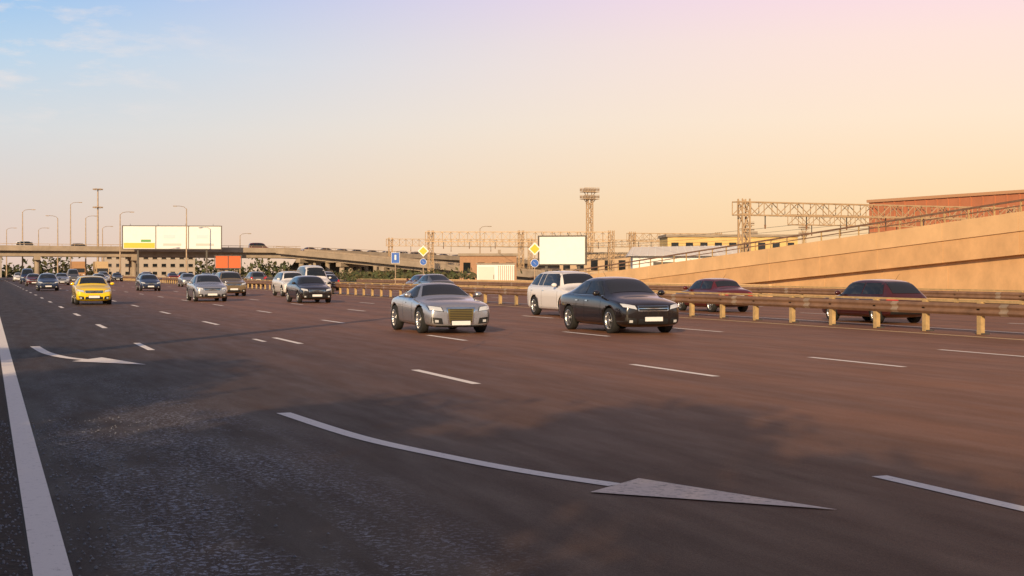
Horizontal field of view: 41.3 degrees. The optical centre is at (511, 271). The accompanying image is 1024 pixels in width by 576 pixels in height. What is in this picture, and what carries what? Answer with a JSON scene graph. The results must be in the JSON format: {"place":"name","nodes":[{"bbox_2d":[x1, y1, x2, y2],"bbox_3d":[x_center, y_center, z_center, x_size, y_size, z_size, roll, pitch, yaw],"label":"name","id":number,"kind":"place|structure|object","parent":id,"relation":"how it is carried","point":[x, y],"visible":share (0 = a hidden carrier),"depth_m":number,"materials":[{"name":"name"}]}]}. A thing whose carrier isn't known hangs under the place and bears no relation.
{"place":"outdoors","nodes":[
{"label":"outdoors","id":0,"kind":"place"},
{"bbox_2d":[288,261,559,278],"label":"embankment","id":1,"kind":"structure","parent":0,"point":[295,266],"depth_m":323.36,"materials":[{"name":"green plant"}]},
{"bbox_2d":[460,256,516,279],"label":"building","id":2,"kind":"structure","parent":0,"point":[472,260],"depth_m":215.24,"materials":[{"name":"brick"}]},
{"bbox_2d":[463,263,470,273],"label":"windows","id":3,"kind":"structure","parent":2,"relation":"attached to","point":[466,266],"depth_m":215.13,"materials":[{"name":"black glass"}]},
{"bbox_2d":[458,250,517,255],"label":"roof","id":4,"kind":"structure","parent":2,"relation":"on","point":[499,253],"depth_m":215.01,"materials":[{"name":"grey concrete"}]},
{"bbox_2d":[10,273,1009,303],"bbox_3d":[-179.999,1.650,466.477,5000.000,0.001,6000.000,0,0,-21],"label":"ground","id":5,"kind":"structure","parent":0,"point":[270,278],"depth_m":91.57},
{"bbox_2d":[0,257,1,277],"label":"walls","id":6,"kind":"structure","parent":5,"relation":"on","point":[0,267],"depth_m":406.27,"materials":[{"name":"beige"}]},
{"bbox_2d":[101,257,194,277],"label":"building","id":7,"kind":"structure","parent":5,"relation":"on","point":[159,269],"depth_m":403.19,"materials":[{"name":"beige"}]},
{"bbox_2d":[107,257,192,274],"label":"windows","id":8,"kind":"structure","parent":7,"relation":"attached to","point":[154,265],"depth_m":402.92,"materials":[{"name":"black glass"}]},
{"bbox_2d":[0,243,315,279],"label":"overpass bridge","id":9,"kind":"structure","parent":5,"relation":"on","point":[36,252],"depth_m":294.09,"materials":[{"name":"grey concrete"}]},
{"bbox_2d":[15,241,34,245],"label":"car","id":10,"kind":"object","parent":9,"relation":"on","point":[27,242],"visible":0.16,"depth_m":292.15,"materials":[{"name":"white paint"}]},
{"bbox_2d":[248,243,268,247],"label":"car","id":11,"kind":"object","parent":9,"relation":"on","point":[256,245],"visible":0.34,"depth_m":310.10,"materials":[{"name":"grey paint"}]},
{"bbox_2d":[122,224,221,275],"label":"billboard","id":12,"kind":"object","parent":5,"relation":"on","point":[157,237],"visible":0.95,"depth_m":289.92,"materials":[{"name":"white"}]},
{"bbox_2d":[2,257,530,282],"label":"distant trees","id":13,"kind":"object","parent":5,"relation":"on","point":[377,274],"visible":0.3,"depth_m":434.16,"materials":[{"name":"green plant"}]},
{"bbox_2d":[282,247,559,271],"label":"elevated road","id":14,"kind":"structure","parent":5,"relation":"on","point":[450,258],"depth_m":331.85,"materials":[{"name":"grey concrete"}]},
{"bbox_2d":[276,246,590,280],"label":"access ramp","id":15,"kind":"structure","parent":5,"relation":"on","point":[343,260],"depth_m":270.76,"materials":[{"name":"grey concrete"}]},
{"bbox_2d":[479,226,491,252],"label":"street lamp","id":16,"kind":"object","parent":5,"relation":"on","point":[480,242],"visible":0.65,"depth_m":299.95,"materials":[{"name":"metal"}]},
{"bbox_2d":[425,230,614,271],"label":"railway gantry","id":17,"kind":"object","parent":5,"relation":"on","point":[519,240],"visible":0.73,"depth_m":249.59,"materials":[{"name":"metal"}]},
{"bbox_2d":[446,224,883,247],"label":"catenary wires","id":18,"kind":"object","parent":17,"relation":"hanging from","point":[702,238],"visible":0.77,"depth_m":162.08,"materials":[{"name":"grey metal"}]},
{"bbox_2d":[386,238,659,268],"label":"railway gantry","id":19,"kind":"object","parent":5,"relation":"on","point":[502,245],"visible":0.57,"depth_m":315.04,"materials":[{"name":"metal"}]},
{"bbox_2d":[538,232,586,271],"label":"billboard","id":20,"kind":"object","parent":5,"relation":"on","point":[563,250],"visible":0.85,"depth_m":178.85,"materials":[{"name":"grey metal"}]},
{"bbox_2d":[580,187,599,251],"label":"floodlight mast","id":21,"kind":"object","parent":5,"relation":"on","point":[587,190],"visible":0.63,"depth_m":379.46,"materials":[{"name":"metal"}]},
{"bbox_2d":[626,232,721,268],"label":"railway gantry","id":22,"kind":"object","parent":5,"relation":"on","point":[633,236],"visible":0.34,"depth_m":251.00,"materials":[{"name":"metal"}]},
{"bbox_2d":[743,223,753,233],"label":"floodlight mast","id":23,"kind":"object","parent":5,"relation":"on","point":[747,230],"visible":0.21,"depth_m":430.32,"materials":[{"name":"metal"}]},
{"bbox_2d":[798,227,809,243],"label":"floodlight mast","id":24,"kind":"object","parent":5,"relation":"on","point":[803,232],"visible":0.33,"depth_m":467.01,"materials":[{"name":"metal"}]},
{"bbox_2d":[591,211,1023,303],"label":"ramp retaining wall","id":25,"kind":"structure","parent":5,"relation":"on","point":[985,253],"depth_m":80.06,"materials":[{"name":"beige concrete"}]},
{"bbox_2d":[530,199,1023,280],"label":"ramp railing","id":26,"kind":"object","parent":25,"relation":"on","point":[858,226],"visible":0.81,"depth_m":86.28,"materials":[{"name":"grey metal"}]},
{"bbox_2d":[732,198,1019,252],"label":"railway gantry","id":27,"kind":"object","parent":5,"relation":"on","point":[749,214],"visible":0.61,"depth_m":133.69,"materials":[{"name":"metal"}]},
{"bbox_2d":[787,214,970,235],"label":"railway gantry","id":28,"kind":"object","parent":5,"relation":"on","point":[840,225],"visible":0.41,"depth_m":168.82,"materials":[{"name":"metal"}]},
{"bbox_2d":[0,275,1023,575],"bbox_3d":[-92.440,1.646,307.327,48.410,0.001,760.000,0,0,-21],"label":"road","id":29,"kind":"structure","parent":0,"point":[772,411],"depth_m":13.52,"materials":[{"name":"grey asphalt"}]},
{"bbox_2d":[5,228,8,277],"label":"street lamp","id":30,"kind":"object","parent":29,"relation":"on","point":[6,276],"visible":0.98,"depth_m":379.86,"materials":[{"name":"metal"}]},
{"bbox_2d":[12,273,20,281],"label":"car","id":31,"kind":"object","parent":29,"relation":"on","point":[16,276],"visible":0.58,"depth_m":231.11,"materials":[{"name":"white paint"}]},
{"bbox_2d":[19,268,33,283],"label":"car","id":32,"kind":"object","parent":29,"relation":"on","point":[25,273],"visible":0.48,"depth_m":191.56,"materials":[{"name":"blue paint"}]},
{"bbox_2d":[22,209,35,268],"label":"street lamp","id":33,"kind":"object","parent":29,"relation":"on","point":[22,231],"visible":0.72,"depth_m":299.90,"materials":[{"name":"metal"}]},
{"bbox_2d":[24,274,38,285],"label":"car","id":34,"kind":"object","parent":29,"relation":"on","point":[30,279],"visible":0.67,"depth_m":159.78,"materials":[{"name":"red paint"}]},
{"bbox_2d":[35,273,60,290],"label":"navy sedan","id":35,"kind":"object","parent":29,"relation":"on","point":[47,281],"visible":1,"depth_m":119.43,"materials":[{"name":"blue paint"}]},
{"bbox_2d":[46,215,58,272],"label":"street lamp","id":36,"kind":"object","parent":29,"relation":"on","point":[57,242],"visible":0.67,"depth_m":319.88,"materials":[{"name":"metal"}]},
{"bbox_2d":[55,273,70,284],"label":"car","id":37,"kind":"object","parent":29,"relation":"on","point":[64,279],"visible":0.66,"depth_m":170.13,"materials":[{"name":"grey paint"}]},
{"bbox_2d":[67,269,80,280],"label":"car","id":38,"kind":"object","parent":29,"relation":"on","point":[74,274],"visible":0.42,"depth_m":216.42,"materials":[{"name":"grey paint"}]},
{"bbox_2d":[70,202,81,261],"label":"street lamp","id":39,"kind":"object","parent":29,"relation":"on","point":[70,224],"visible":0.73,"depth_m":329.89,"materials":[{"name":"metal"}]},
{"bbox_2d":[70,261,86,275],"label":"box truck","id":40,"kind":"object","parent":29,"relation":"on","point":[79,266],"visible":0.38,"depth_m":263.82,"materials":[{"name":"brown metal"}]},
{"bbox_2d":[85,216,97,275],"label":"street lamp","id":41,"kind":"object","parent":29,"relation":"on","point":[85,243],"visible":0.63,"depth_m":309.89,"materials":[{"name":"metal"}]},
{"bbox_2d":[70,274,113,304],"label":"yellow hatchback","id":42,"kind":"object","parent":29,"relation":"on","point":[91,288],"visible":1,"depth_m":68.52,"materials":[{"name":"yellow paint"}]},
{"bbox_2d":[93,188,102,260],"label":"mast lamp","id":43,"kind":"object","parent":29,"relation":"on","point":[97,207],"visible":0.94,"depth_m":316.37,"materials":[{"name":"metal"}]},
{"bbox_2d":[92,274,107,280],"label":"car","id":44,"kind":"object","parent":29,"relation":"on","point":[103,276],"visible":0.28,"depth_m":166.24,"materials":[{"name":"grey paint"}]},
{"bbox_2d":[93,261,109,273],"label":"box truck","id":45,"kind":"object","parent":29,"relation":"on","point":[100,266],"visible":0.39,"depth_m":263.51,"materials":[{"name":"beige"}]},
{"bbox_2d":[98,272,110,282],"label":"car","id":46,"kind":"object","parent":29,"relation":"on","point":[106,274],"visible":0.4,"depth_m":208.04,"materials":[{"name":"grey paint"}]},
{"bbox_2d":[111,273,123,280],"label":"car","id":47,"kind":"object","parent":29,"relation":"on","point":[116,276],"visible":0.99,"depth_m":237.14,"materials":[{"name":"silver paint"}]},
{"bbox_2d":[119,212,133,272],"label":"street lamp","id":48,"kind":"object","parent":29,"relation":"on","point":[120,244],"visible":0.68,"depth_m":269.91,"materials":[{"name":"metal"}]},
{"bbox_2d":[136,272,161,290],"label":"navy sedan","id":49,"kind":"object","parent":29,"relation":"on","point":[147,281],"visible":1,"depth_m":118.00,"materials":[{"name":"blue paint"}]},
{"bbox_2d":[165,273,178,281],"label":"car","id":50,"kind":"object","parent":29,"relation":"on","point":[172,275],"visible":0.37,"depth_m":221.02,"materials":[{"name":"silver paint"}]},
{"bbox_2d":[174,206,186,271],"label":"street lamp","id":51,"kind":"object","parent":29,"relation":"on","point":[186,237],"visible":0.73,"depth_m":279.87,"materials":[{"name":"metal"}]},
{"bbox_2d":[0,366,364,575],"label":"road shoulder","id":52,"kind":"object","parent":29,"relation":"on","point":[13,558],"visible":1,"depth_m":9.44,"materials":[{"name":"asphalt"},{"name":"painted road marking"}]},
{"bbox_2d":[178,273,194,286],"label":"car","id":53,"kind":"object","parent":29,"relation":"on","point":[184,278],"visible":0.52,"depth_m":151.47,"materials":[{"name":"grey paint"}]},
{"bbox_2d":[186,274,227,300],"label":"silver sedan","id":54,"kind":"object","parent":29,"relation":"on","point":[206,286],"visible":1,"depth_m":75.96,"materials":[{"name":"grey paint"}]},
{"bbox_2d":[214,253,241,272],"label":"billboard","id":55,"kind":"object","parent":29,"relation":"on","point":[224,261],"visible":0.92,"depth_m":249.86,"materials":[{"name":"orange metal"}]},
{"bbox_2d":[215,270,246,295],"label":"bronze suv","id":56,"kind":"object","parent":29,"relation":"on","point":[236,284],"visible":0.63,"depth_m":92.78,"materials":[{"name":"brown paint"}]},
{"bbox_2d":[243,271,265,286],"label":"car","id":57,"kind":"object","parent":29,"relation":"on","point":[258,276],"visible":0.55,"depth_m":151.89,"materials":[{"name":"grey paint"}]},
{"bbox_2d":[272,270,301,295],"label":"white suv","id":58,"kind":"object","parent":29,"relation":"on","point":[280,280],"visible":0.52,"depth_m":93.05,"materials":[{"name":"white paint"}]},
{"bbox_2d":[286,272,331,302],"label":"sedan","id":59,"kind":"object","parent":29,"relation":"on","point":[307,287],"visible":1,"depth_m":72.69,"materials":[{"name":"black paint"}]},
{"bbox_2d":[296,265,330,287],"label":"white van","id":60,"kind":"object","parent":29,"relation":"on","point":[313,270],"visible":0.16,"depth_m":100.31,"materials":[{"name":"white paint"}]},
{"bbox_2d":[326,274,339,290],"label":"car","id":61,"kind":"object","parent":29,"relation":"on","point":[334,278],"visible":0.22,"depth_m":119.98,"materials":[{"name":"blue paint"}]},
{"bbox_2d":[391,252,399,284],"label":"traffic sign","id":62,"kind":"object","parent":29,"relation":"on","point":[395,257],"visible":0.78,"depth_m":129.99,"materials":[{"name":"metal"}]},
{"bbox_2d":[405,274,425,291],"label":"car","id":63,"kind":"object","parent":29,"relation":"on","point":[413,278],"visible":0.15,"depth_m":107.36,"materials":[{"name":"grey paint"}]},
{"bbox_2d":[418,246,427,273],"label":"traffic sign","id":64,"kind":"object","parent":29,"relation":"on","point":[422,250],"visible":0.94,"depth_m":120.01,"materials":[{"name":"metal"}]},
{"bbox_2d":[413,274,453,283],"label":"dark sedan","id":65,"kind":"object","parent":29,"relation":"on","point":[433,278],"visible":0.27,"depth_m":91.00,"materials":[{"name":"grey paint"}]},
{"bbox_2d":[390,283,488,332],"bbox_3d":[-2.067,0.972,37.995,2.270,1.347,4.002,0,0,-21],"label":"silver coupe","id":66,"kind":"object","parent":29,"relation":"on","point":[423,307],"visible":1,"depth_m":36.66,"materials":[{"name":"grey paint"}]},
{"bbox_2d":[476,263,515,279],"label":"storage container","id":67,"kind":"object","parent":29,"relation":"on","point":[495,271],"visible":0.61,"depth_m":125.80,"materials":[{"name":"beige metal"}]},
{"bbox_2d":[476,263,515,279],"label":"doors and ribs","id":68,"kind":"structure","parent":67,"relation":"in","point":[484,273],"depth_m":125.77,"materials":[{"name":"beige metal"}]},
{"bbox_2d":[0,280,1023,575],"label":"road markings","id":69,"kind":"object","parent":29,"relation":"on","point":[48,554],"visible":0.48,"depth_m":10.58,"materials":[{"name":"white paint"}]},
{"bbox_2d":[529,243,540,278],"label":"traffic sign","id":70,"kind":"object","parent":29,"relation":"on","point":[534,248],"visible":0.94,"depth_m":100.09,"materials":[{"name":"metal"}]},
{"bbox_2d":[527,269,592,314],"bbox_3d":[2.162,0.715,51.204,2.230,1.862,4.603,0,0,-21],"label":"white suv","id":71,"kind":"object","parent":29,"relation":"on","point":[547,290],"visible":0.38,"depth_m":50.84,"materials":[{"name":"white paint"}]},
{"bbox_2d":[110,276,1023,334],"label":"median guardrail","id":72,"kind":"object","parent":29,"relation":"on","point":[979,309],"visible":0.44,"depth_m":43.13,"materials":[{"name":"metal"}]},
{"bbox_2d":[393,278,772,296],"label":"concrete barrier","id":73,"kind":"object","parent":29,"relation":"on","point":[643,282],"visible":0.1,"depth_m":110.75,"materials":[{"name":"beige concrete"}]},
{"bbox_2d":[559,272,678,332],"bbox_3d":[2.930,0.805,38.103,2.210,1.682,4.604,0,0,-21],"label":"black sedan","id":74,"kind":"object","parent":29,"relation":"on","point":[613,304],"visible":1,"depth_m":36.94,"materials":[{"name":"black paint"}]},
{"bbox_2d":[356,279,1023,304],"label":"guardrail","id":75,"kind":"object","parent":29,"relation":"on","point":[961,293],"visible":0.36,"depth_m":69.77,"materials":[{"name":"metal"}]},
{"bbox_2d":[675,276,752,311],"bbox_3d":[8.421,0.865,57.066,2.050,1.562,4.259,0,0,-21],"label":"dark red sedan","id":76,"kind":"object","parent":29,"relation":"on","point":[720,285],"visible":0.56,"depth_m":55.96,"materials":[{"name":"red paint"}]},
{"bbox_2d":[822,275,925,322],"bbox_3d":[11.930,0.855,44.916,2.030,1.582,4.006,0,0,-21],"label":"maroon hatchback","id":77,"kind":"object","parent":29,"relation":"on","point":[882,288],"visible":0.45,"depth_m":43.69,"materials":[{"name":"red paint"}]},
{"bbox_2d":[0,0,1023,272],"label":"sky","id":78,"kind":"structure","parent":0,"point":[348,125],"materials":[{"name":"blue"}]},
{"bbox_2d":[560,252,630,273],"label":"warehouse","id":79,"kind":"structure","parent":0,"point":[595,259],"depth_m":327.58,"materials":[{"name":"beige"}]},
{"bbox_2d":[563,260,624,270],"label":"windows","id":80,"kind":"structure","parent":79,"relation":"in","point":[594,263],"depth_m":327.57,"materials":[{"name":"black glass"}]},
{"bbox_2d":[625,245,739,268],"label":"white shed","id":81,"kind":"structure","parent":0,"point":[636,253],"depth_m":183.72,"materials":[{"name":"grey metal"}]},
{"bbox_2d":[653,262,672,264],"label":"doors and windows","id":82,"kind":"structure","parent":81,"relation":"in","point":[654,263],"depth_m":183.21,"materials":[{"name":"grey metal"}]},
{"bbox_2d":[660,237,797,251],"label":"walls","id":83,"kind":"structure","parent":0,"point":[695,240],"depth_m":218.74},
{"bbox_2d":[658,231,799,237],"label":"roof","id":84,"kind":"structure","parent":83,"relation":"on","point":[753,234],"depth_m":218.50,"materials":[{"name":"metal"}]},
{"bbox_2d":[671,243,793,251],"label":"windows","id":85,"kind":"structure","parent":83,"relation":"attached to","point":[747,245],"depth_m":218.73,"materials":[{"name":"black glass"}]},
{"bbox_2d":[867,190,1023,233],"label":"red warehouse","id":86,"kind":"structure","parent":0,"point":[975,199],"depth_m":182.76,"materials":[{"name":"brown metal"}]}
]}

